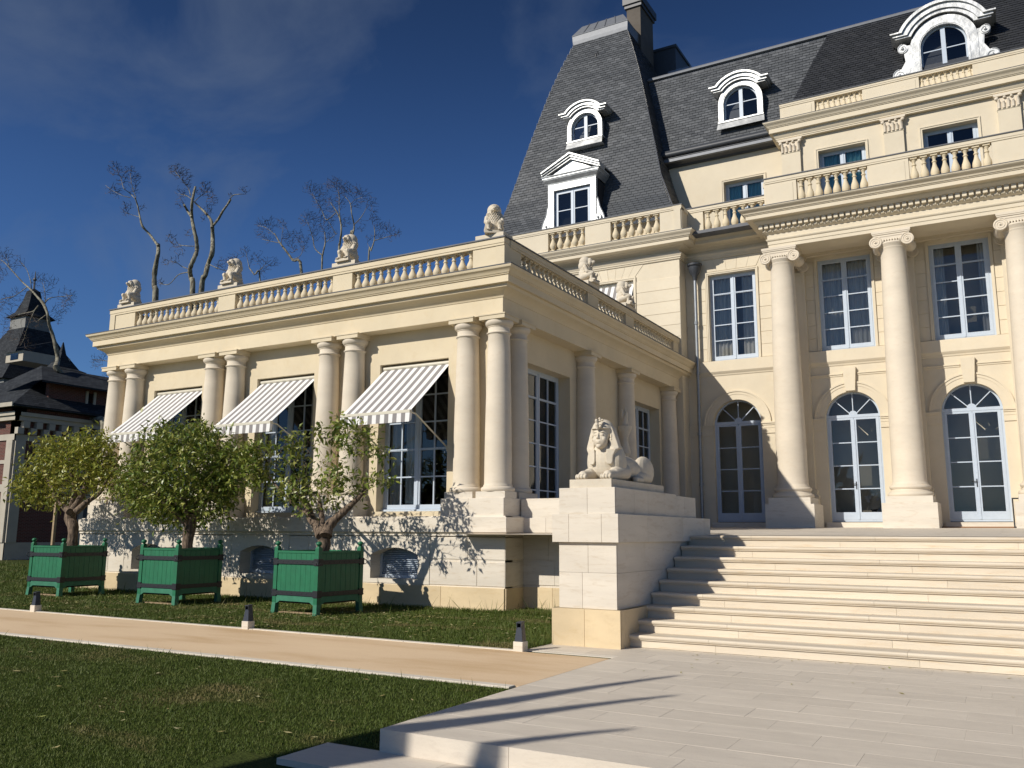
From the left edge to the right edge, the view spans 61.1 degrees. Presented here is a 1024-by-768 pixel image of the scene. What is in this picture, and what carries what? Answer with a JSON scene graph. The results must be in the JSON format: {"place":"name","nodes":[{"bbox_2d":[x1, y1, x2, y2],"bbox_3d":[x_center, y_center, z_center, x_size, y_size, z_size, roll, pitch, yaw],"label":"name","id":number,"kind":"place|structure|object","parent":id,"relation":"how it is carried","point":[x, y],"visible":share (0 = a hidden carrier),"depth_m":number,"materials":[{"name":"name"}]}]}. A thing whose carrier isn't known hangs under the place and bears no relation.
{"place":"outdoors","nodes":[
{"label":"outdoors","id":0,"kind":"place"},
{"bbox_2d":[0,609,607,686],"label":"garden path","id":1,"kind":"structure","parent":0,"point":[516,669],"depth_m":11.53,"materials":[{"name":"beige gravel"}]},
{"bbox_2d":[0,536,610,767],"bbox_3d":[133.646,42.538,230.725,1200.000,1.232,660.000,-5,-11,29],"label":"lawn","id":2,"kind":"structure","parent":0,"point":[240,759],"depth_m":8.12,"materials":[{"name":"green plant"}]},
{"bbox_2d":[30,591,41,611],"bbox_3d":[-9.099,4.169,16.603,0.144,0.394,0.140,-5,-11,29],"label":"bollard light","id":3,"kind":"object","parent":2,"relation":"on","point":[36,605],"visible":0.95,"depth_m":16.57,"materials":[{"name":"metal"}]},
{"bbox_2d":[0,247,104,493],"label":"bare tree","id":4,"kind":"object","parent":2,"relation":"on","point":[57,368],"visible":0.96,"depth_m":53.69,"materials":[{"name":"brown plant"}]},
{"bbox_2d":[0,271,108,559],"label":"brick house","id":5,"kind":"structure","parent":2,"relation":"on","point":[40,396],"depth_m":48.81,"materials":[{"name":"brown brick"}]},
{"bbox_2d":[83,506,87,517],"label":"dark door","id":6,"kind":"structure","parent":5,"relation":"in","point":[85,510],"depth_m":50.04,"materials":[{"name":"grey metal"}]},
{"bbox_2d":[85,391,96,404],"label":"slit window","id":7,"kind":"structure","parent":5,"relation":"in","point":[87,392],"depth_m":51.04,"materials":[{"name":"glass"}]},
{"bbox_2d":[25,538,109,596],"bbox_3d":[-10.854,4.448,21.215,1.276,1.349,1.349,-5,-11,27],"label":"planter box","id":8,"kind":"object","parent":2,"relation":"on","point":[61,566],"visible":0.94,"depth_m":20.82,"materials":[{"name":"green paint"}]},
{"bbox_2d":[44,495,57,544],"bbox_3d":[-20.959,6.620,39.239,0.980,3.170,0.120,-5,-11,29],"label":"wooden stake frame","id":9,"kind":"object","parent":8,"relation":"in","point":[54,524],"visible":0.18,"depth_m":39.03,"materials":[{"name":"brown wood"}]},
{"bbox_2d":[1,420,130,545],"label":"citrus tree","id":10,"kind":"object","parent":8,"relation":"in","point":[97,468],"visible":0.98,"depth_m":21.53,"materials":[{"name":"green plant"}]},
{"bbox_2d":[89,353,107,378],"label":"bare tree","id":11,"kind":"object","parent":2,"relation":"on","point":[98,361],"visible":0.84,"depth_m":55.20,"materials":[{"name":"brown plant"}]},
{"bbox_2d":[105,161,159,317],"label":"bare tree","id":12,"kind":"object","parent":2,"relation":"on","point":[155,293],"visible":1,"depth_m":64.54,"materials":[{"name":"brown plant"}]},
{"bbox_2d":[143,601,170,604],"bbox_3d":[-7.462,4.652,18.422,1.050,0.025,0.100,-5,-11,29],"label":"wood plank","id":13,"kind":"object","parent":2,"relation":"on","point":[157,602],"visible":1,"depth_m":18.45,"materials":[{"name":"beige wood"}]},
{"bbox_2d":[157,164,198,310],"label":"bare tree","id":14,"kind":"object","parent":2,"relation":"on","point":[190,268],"visible":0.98,"depth_m":61.92,"materials":[{"name":"brown plant"}]},
{"bbox_2d":[135,539,225,605],"bbox_3d":[-7.214,4.070,18.907,1.276,1.349,1.349,-5,-11,29],"label":"planter box","id":15,"kind":"object","parent":2,"relation":"on","point":[177,572],"visible":0.98,"depth_m":18.50,"materials":[{"name":"green paint"}]},
{"bbox_2d":[103,408,279,547],"bbox_3d":[-7.139,2.150,19.287,5.266,3.239,2.650,-5,-11,29],"label":"citrus tree","id":16,"kind":"object","parent":15,"relation":"in","point":[209,483],"visible":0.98,"depth_m":18.85,"materials":[{"name":"green plant"}]},
{"bbox_2d":[194,181,246,310],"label":"bare tree","id":17,"kind":"object","parent":2,"relation":"on","point":[206,268],"visible":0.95,"depth_m":61.17,"materials":[{"name":"brown plant"}]},
{"bbox_2d":[241,604,254,628],"bbox_3d":[-4.207,3.722,13.852,0.144,0.394,0.140,-5,-11,29],"label":"bollard light","id":18,"kind":"object","parent":2,"relation":"on","point":[248,622],"visible":0.92,"depth_m":13.82,"materials":[{"name":"metal"}]},
{"bbox_2d":[220,245,277,280],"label":"bare tree","id":19,"kind":"object","parent":2,"relation":"on","point":[257,271],"visible":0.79,"depth_m":66.50,"materials":[{"name":"brown plant"}]},
{"bbox_2d":[0,608,512,650],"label":"kerb","id":20,"kind":"structure","parent":2,"relation":"on","point":[276,630],"depth_m":13.39,"materials":[{"name":"stone"}]},
{"bbox_2d":[0,632,514,688],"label":"kerb","id":21,"kind":"structure","parent":2,"relation":"on","point":[479,683],"depth_m":10.24,"materials":[{"name":"stone"}]},
{"bbox_2d":[254,216,307,292],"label":"bare tree","id":22,"kind":"object","parent":2,"relation":"on","point":[294,260],"visible":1,"depth_m":67.01,"materials":[{"name":"brown plant"}]},
{"bbox_2d":[277,611,322,614],"bbox_3d":[-4.005,4.319,16.376,1.050,0.025,0.100,-5,-11,29],"label":"wood plank","id":23,"kind":"object","parent":2,"relation":"on","point":[297,612],"visible":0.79,"depth_m":16.34,"materials":[{"name":"beige wood"}]},
{"bbox_2d":[298,208,335,290],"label":"bare tree","id":24,"kind":"object","parent":2,"relation":"on","point":[320,226],"visible":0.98,"depth_m":66.64,"materials":[{"name":"brown plant"}]},
{"bbox_2d":[270,541,366,615],"bbox_3d":[-3.757,3.736,16.861,1.276,1.349,1.349,-6,-12,33],"label":"planter box","id":25,"kind":"object","parent":2,"relation":"on","point":[317,577],"visible":0.99,"depth_m":16.45,"materials":[{"name":"green paint"}]},
{"bbox_2d":[227,409,400,550],"bbox_3d":[-4.013,2.019,17.405,4.165,2.999,1.537,-5,-11,29],"label":"citrus tree","id":26,"kind":"object","parent":25,"relation":"in","point":[322,529],"visible":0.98,"depth_m":17.15,"materials":[{"name":"green plant"}]},
{"bbox_2d":[305,177,351,249],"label":"bare tree","id":27,"kind":"object","parent":2,"relation":"on","point":[340,220],"visible":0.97,"depth_m":67.03,"materials":[{"name":"brown plant"}]},
{"bbox_2d":[339,181,377,234],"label":"bare tree","id":28,"kind":"object","parent":2,"relation":"on","point":[353,230],"visible":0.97,"depth_m":66.34,"materials":[{"name":"brown plant"}]},
{"bbox_2d":[367,214,399,279],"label":"bare tree","id":29,"kind":"object","parent":2,"relation":"on","point":[370,248],"visible":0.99,"depth_m":63.05,"materials":[{"name":"brown plant"}]},
{"bbox_2d":[76,235,695,610],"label":"garden pavilion","id":30,"kind":"structure","parent":2,"relation":"on","point":[539,375],"depth_m":20.39,"materials":[{"name":"stone"}]},
{"bbox_2d":[117,280,141,307],"bbox_3d":[-10.794,-2.559,24.651,0.700,0.869,0.557,-5,-11,29],"label":"baboon statue","id":31,"kind":"object","parent":30,"relation":"on","point":[131,296],"visible":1,"depth_m":24.54,"materials":[{"name":"stone"}]},
{"bbox_2d":[108,388,201,460],"bbox_3d":[-9.297,1.052,22.754,1.880,2.019,1.561,-5,-11,29],"label":"striped awning","id":32,"kind":"object","parent":30,"relation":"attached to","point":[167,405],"visible":0.68,"depth_m":22.76,"materials":[{"name":"white fabric"}]},
{"bbox_2d":[156,398,200,507],"bbox_3d":[-8.853,1.813,23.420,1.900,3.350,0.206,-5,-11,29],"label":"window","id":33,"kind":"structure","parent":30,"relation":"in","point":[184,411],"depth_m":23.49,"materials":[{"name":"blue paint"}]},
{"bbox_2d":[218,258,242,288],"bbox_3d":[-7.283,-2.880,22.677,0.700,0.869,0.557,-5,-11,29],"label":"baboon statue","id":34,"kind":"object","parent":30,"relation":"on","point":[232,275],"visible":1,"depth_m":22.57,"materials":[{"name":"stone"}]},
{"bbox_2d":[213,375,313,459],"bbox_3d":[-5.904,0.742,20.846,1.880,2.019,1.561,-5,-11,29],"label":"striped awning","id":35,"kind":"object","parent":30,"relation":"attached to","point":[262,406],"visible":0.87,"depth_m":20.74,"materials":[{"name":"white fabric"}]},
{"bbox_2d":[258,381,313,510],"bbox_3d":[-5.460,1.503,21.511,1.900,3.350,0.206,-5,-11,29],"label":"window","id":36,"kind":"structure","parent":30,"relation":"in","point":[274,433],"depth_m":21.55,"materials":[{"name":"blue paint"}]},
{"bbox_2d":[332,234,359,266],"bbox_3d":[-3.912,-3.188,20.781,0.700,0.869,0.557,-5,-11,29],"label":"baboon statue","id":37,"kind":"object","parent":30,"relation":"on","point":[347,252],"visible":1,"depth_m":20.66,"materials":[{"name":"stone"}]},
{"bbox_2d":[340,360,448,453],"bbox_3d":[-2.516,0.432,18.940,1.880,2.019,1.561,-5,-11,29],"label":"striped awning","id":38,"kind":"object","parent":30,"relation":"attached to","point":[392,394],"visible":0.88,"depth_m":18.83,"materials":[{"name":"white fabric"}]},
{"bbox_2d":[383,380,447,509],"bbox_3d":[-2.063,1.192,19.601,1.900,3.350,0.208,-5,-11,29],"label":"window","id":39,"kind":"structure","parent":30,"relation":"in","point":[414,448],"depth_m":19.66,"materials":[{"name":"blue paint"}]},
{"bbox_2d":[475,204,512,239],"bbox_3d":[-0.393,-3.503,18.843,0.700,0.869,0.658,-5,-11,29],"label":"baboon statue","id":40,"kind":"object","parent":30,"relation":"on","point":[494,222],"visible":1,"depth_m":18.71,"materials":[{"name":"stone"}]},
{"bbox_2d":[528,368,558,497],"bbox_3d":[0.603,1.538,20.530,0.080,3.730,2.200,-5,-11,29],"label":"window","id":41,"kind":"structure","parent":30,"relation":"in","point":[538,375],"depth_m":20.83,"materials":[{"name":"blue paint"}]},
{"bbox_2d":[578,257,599,289],"bbox_3d":[1.957,-2.877,22.412,0.557,0.869,0.700,-5,-11,29],"label":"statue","id":42,"kind":"object","parent":30,"relation":"on","point":[587,274],"visible":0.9,"depth_m":22.31,"materials":[{"name":"stone"}]},
{"bbox_2d":[616,281,635,310],"bbox_3d":[3.185,-2.506,24.534,0.557,0.869,0.700,-5,-11,29],"label":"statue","id":43,"kind":"object","parent":30,"relation":"on","point":[624,297],"visible":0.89,"depth_m":24.43,"materials":[{"name":"stone"}]},
{"bbox_2d":[635,405,650,483],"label":"window","id":44,"kind":"structure","parent":30,"relation":"in","point":[637,408],"depth_m":26.63,"materials":[{"name":"blue paint"}]},
{"bbox_2d":[0,592,1011,747],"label":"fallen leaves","id":45,"kind":"object","parent":2,"relation":"on","point":[384,613],"visible":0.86,"depth_m":15.39,"materials":[{"name":"brown plant"}]},
{"bbox_2d":[513,621,527,651],"bbox_3d":[0.111,3.327,11.423,0.144,0.394,0.140,-5,-11,29],"label":"bollard light","id":46,"kind":"object","parent":2,"relation":"on","point":[520,643],"visible":0.94,"depth_m":11.38,"materials":[{"name":"metal"}]},
{"bbox_2d":[521,498,558,609],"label":"parapet wall","id":47,"kind":"structure","parent":2,"relation":"on","point":[540,569],"depth_m":17.43,"materials":[{"name":"stone"}]},
{"bbox_2d":[0,0,934,376],"label":"sky","id":48,"kind":"structure","parent":0,"point":[433,109],"materials":[{"name":"blue"}]},
{"bbox_2d":[276,644,1023,767],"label":"paving","id":49,"kind":"structure","parent":0,"point":[621,708],"depth_m":7.17,"materials":[{"name":"stone"}]},
{"bbox_2d":[552,479,709,649],"bbox_3d":[2.050,2.792,13.801,1.030,2.333,4.210,-5,-11,29],"label":"stair pedestal","id":50,"kind":"object","parent":49,"relation":"on","point":[621,542],"visible":0.86,"depth_m":12.17,"materials":[{"name":"stone"}]},
{"bbox_2d":[575,417,653,483],"bbox_3d":[1.629,1.069,13.293,0.646,0.942,1.947,-5,-11,29],"label":"sphinx statue","id":51,"kind":"object","parent":50,"relation":"on","point":[607,458],"visible":0.94,"depth_m":12.72,"materials":[{"name":"stone"}]},
{"bbox_2d":[629,535,1023,674],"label":"staircase","id":52,"kind":"structure","parent":49,"relation":"on","point":[950,603],"depth_m":11.71,"materials":[{"name":"stone"}]},
{"bbox_2d":[458,0,1023,527],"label":"manor house","id":53,"kind":"structure","parent":0,"point":[810,248],"depth_m":26.83,"materials":[{"name":"stone"}]},
{"bbox_2d":[598,281,632,315],"bbox_3d":[3.265,-2.578,29.115,1.510,1.799,0.840,-5,-11,29],"label":"striped awning","id":54,"kind":"object","parent":53,"relation":"attached to","point":[609,290],"visible":0.13,"depth_m":29.48,"materials":[{"name":"white fabric"}]},
{"bbox_2d":[710,271,758,360],"bbox_3d":[7.205,-2.159,28.042,1.540,2.870,0.208,-5,-11,29],"label":"window","id":55,"kind":"structure","parent":53,"relation":"in","point":[723,292],"depth_m":28.08,"materials":[{"name":"blue paint"}]},
{"bbox_2d":[715,400,765,521],"bbox_3d":[7.150,2.390,27.203,1.520,3.820,0.080,-5,-11,29],"label":"glazed door","id":56,"kind":"structure","parent":53,"relation":"in","point":[741,516],"depth_m":27.16,"materials":[{"name":"blue paint"}]},
{"bbox_2d":[725,178,764,224],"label":"window","id":57,"kind":"structure","parent":53,"relation":"in","point":[739,190],"depth_m":30.84,"materials":[{"name":"blue glass"}]},
{"bbox_2d":[819,145,867,193],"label":"window","id":58,"kind":"structure","parent":53,"relation":"in","point":[855,153],"depth_m":28.21,"materials":[{"name":"blue glass"}]},
{"bbox_2d":[817,254,875,350],"bbox_3d":[10.168,-2.430,26.375,1.540,2.870,0.209,-5,-11,29],"label":"window","id":59,"kind":"structure","parent":53,"relation":"in","point":[845,285],"depth_m":26.39,"materials":[{"name":"blue paint"}]},
{"bbox_2d":[826,392,885,521],"bbox_3d":[10.103,2.116,25.520,1.520,3.820,0.120,-5,-11,29],"label":"glazed door","id":60,"kind":"structure","parent":53,"relation":"in","point":[858,516],"depth_m":25.48,"materials":[{"name":"blue paint"}]},
{"bbox_2d":[851,487,881,511],"bbox_3d":[10.786,3.561,25.916,1.128,1.074,0.870,-5,-11,29],"label":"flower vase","id":61,"kind":"object","parent":53,"relation":"in","point":[867,497],"visible":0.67,"depth_m":25.86,"materials":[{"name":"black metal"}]},
{"bbox_2d":[923,122,980,175],"bbox_3d":[13.464,-6.682,26.505,1.505,2.430,0.080,-5,-11,29],"label":"window","id":62,"kind":"structure","parent":53,"relation":"in","point":[949,131],"depth_m":26.63,"materials":[{"name":"blue paint"}]},
{"bbox_2d":[928,237,996,340],"bbox_3d":[12.875,-2.677,24.853,1.540,2.870,0.208,-5,-11,29],"label":"window","id":63,"kind":"structure","parent":53,"relation":"in","point":[936,262],"depth_m":24.83,"materials":[{"name":"blue paint"}]},
{"bbox_2d":[942,384,1012,521],"bbox_3d":[12.809,1.868,23.998,1.520,3.820,0.120,-5,-11,29],"label":"glazed door","id":64,"kind":"structure","parent":53,"relation":"in","point":[979,515],"depth_m":23.93,"materials":[{"name":"blue paint"}]},
{"bbox_2d":[520,527,1023,536],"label":"terrace","id":65,"kind":"structure","parent":0,"point":[890,532],"depth_m":17.09,"materials":[{"name":"grey stone"}]},
{"bbox_2d":[618,407,631,456],"bbox_3d":[2.939,2.229,22.505,0.720,3.302,0.720,-5,-11,29],"label":"flame urn","id":66,"kind":"object","parent":65,"relation":"on","point":[624,428],"visible":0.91,"depth_m":22.56,"materials":[{"name":"stone"}]},
{"bbox_2d":[942,527,1013,527],"bbox_3d":[12.434,3.809,23.075,1.850,0.032,0.550,-5,-11,29],"label":"door mat","id":67,"kind":"object","parent":65,"relation":"on","point":[977,527],"depth_m":22.86,"materials":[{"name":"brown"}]},
{"bbox_2d":[1012,498,1017,527],"bbox_3d":[13.070,3.324,22.377,0.275,0.780,0.040,-5,-11,29],"label":"metal frame","id":68,"kind":"object","parent":65,"relation":"on","point":[1013,512],"visible":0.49,"depth_m":22.42,"materials":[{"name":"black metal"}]}
]}

